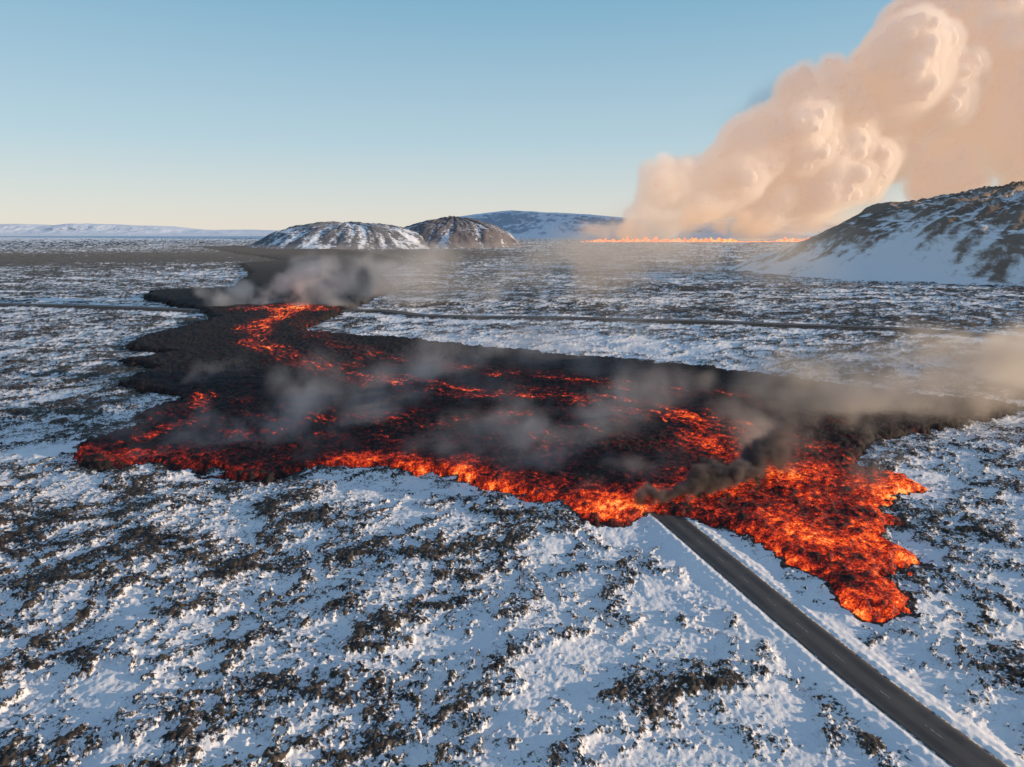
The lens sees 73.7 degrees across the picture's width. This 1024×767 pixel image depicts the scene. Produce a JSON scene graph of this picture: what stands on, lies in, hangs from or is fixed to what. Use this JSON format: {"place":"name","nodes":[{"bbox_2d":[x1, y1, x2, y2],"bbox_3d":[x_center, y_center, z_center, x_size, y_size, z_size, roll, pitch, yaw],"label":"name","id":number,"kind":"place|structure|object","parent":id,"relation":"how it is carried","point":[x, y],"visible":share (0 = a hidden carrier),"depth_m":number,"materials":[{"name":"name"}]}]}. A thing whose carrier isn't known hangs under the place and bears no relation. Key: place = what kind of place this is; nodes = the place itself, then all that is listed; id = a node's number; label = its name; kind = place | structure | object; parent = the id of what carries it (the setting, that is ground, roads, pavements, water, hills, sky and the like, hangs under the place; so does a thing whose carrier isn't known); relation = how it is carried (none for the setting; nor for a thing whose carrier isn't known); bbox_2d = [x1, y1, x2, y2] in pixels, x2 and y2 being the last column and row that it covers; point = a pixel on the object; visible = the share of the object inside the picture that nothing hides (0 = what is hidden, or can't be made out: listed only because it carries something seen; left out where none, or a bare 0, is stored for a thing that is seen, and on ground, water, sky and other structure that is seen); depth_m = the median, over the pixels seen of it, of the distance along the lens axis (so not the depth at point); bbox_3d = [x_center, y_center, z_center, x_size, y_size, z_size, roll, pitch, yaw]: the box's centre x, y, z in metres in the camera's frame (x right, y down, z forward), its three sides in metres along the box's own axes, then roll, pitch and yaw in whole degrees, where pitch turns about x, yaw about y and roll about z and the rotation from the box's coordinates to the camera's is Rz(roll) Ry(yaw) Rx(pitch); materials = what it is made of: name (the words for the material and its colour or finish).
{"place":"outdoors","nodes":[
{"label":"outdoors","id":0,"kind":"place"},
{"bbox_2d":[0,223,280,234],"bbox_3d":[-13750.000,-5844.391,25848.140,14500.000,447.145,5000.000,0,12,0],"label":"mountain","id":1,"kind":"structure","parent":0,"point":[66,229],"depth_m":24706.72,"materials":[{"name":"white snow"}]},
{"bbox_2d":[248,221,430,249],"bbox_3d":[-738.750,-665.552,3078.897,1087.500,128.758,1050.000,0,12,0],"label":"hill","id":2,"kind":"structure","parent":0,"point":[338,235],"depth_m":2816.82,"materials":[{"name":"white snow"}]},
{"bbox_2d":[404,215,521,248],"bbox_3d":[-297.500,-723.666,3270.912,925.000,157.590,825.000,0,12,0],"label":"hill","id":3,"kind":"structure","parent":0,"point":[449,232],"depth_m":3069.88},
{"bbox_2d":[0,0,1005,229],"label":"sky","id":4,"kind":"structure","parent":0,"point":[195,114],"materials":[{"name":"blue"}]},
{"bbox_2d":[0,235,1023,766],"bbox_3d":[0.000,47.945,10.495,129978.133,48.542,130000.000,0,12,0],"label":"ground","id":5,"kind":"structure","parent":0,"point":[164,615],"depth_m":144.84,"materials":[{"name":"white snow"}]},
{"bbox_2d":[74,245,1021,621],"bbox_3d":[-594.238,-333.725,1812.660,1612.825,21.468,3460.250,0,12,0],"label":"lava flow","id":6,"kind":"object","parent":5,"relation":"on","point":[258,379],"visible":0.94,"depth_m":253.31,"materials":[{"name":"black stone"}]},
{"bbox_2d":[580,236,808,241],"bbox_3d":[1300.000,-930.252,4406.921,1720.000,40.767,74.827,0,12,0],"label":"lava fountain","id":7,"kind":"object","parent":5,"relation":"on","point":[646,239],"visible":0.69,"depth_m":4404.23,"materials":[{"name":"orange liquid"}]},
{"bbox_2d":[0,303,1023,339],"bbox_3d":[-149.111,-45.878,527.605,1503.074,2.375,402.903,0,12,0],"label":"road","id":8,"kind":"structure","parent":0,"point":[664,320],"depth_m":559.27,"materials":[{"name":"grey asphalt"}]},
{"bbox_2d":[459,210,840,236],"bbox_3d":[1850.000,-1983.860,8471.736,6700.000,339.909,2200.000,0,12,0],"label":"mountain","id":9,"kind":"structure","parent":0,"point":[513,223],"depth_m":7873.89,"materials":[{"name":"white snow"}]},
{"bbox_2d":[649,511,1008,766],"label":"road","id":10,"kind":"structure","parent":0,"point":[948,743],"depth_m":113.16,"materials":[{"name":"grey asphalt"}]},
{"bbox_2d":[654,0,1023,229],"bbox_3d":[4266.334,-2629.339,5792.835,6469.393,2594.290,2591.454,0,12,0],"label":"smoke plume","id":11,"kind":"object","parent":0,"point":[807,150],"visible":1,"depth_m":5022.31,"materials":[{"name":"beige"}]},
{"bbox_2d":[728,180,1023,285],"bbox_3d":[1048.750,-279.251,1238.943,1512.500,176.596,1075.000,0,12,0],"label":"hill","id":12,"kind":"structure","parent":0,"point":[974,236],"depth_m":1067.83,"materials":[{"name":"white snow"}]}
]}

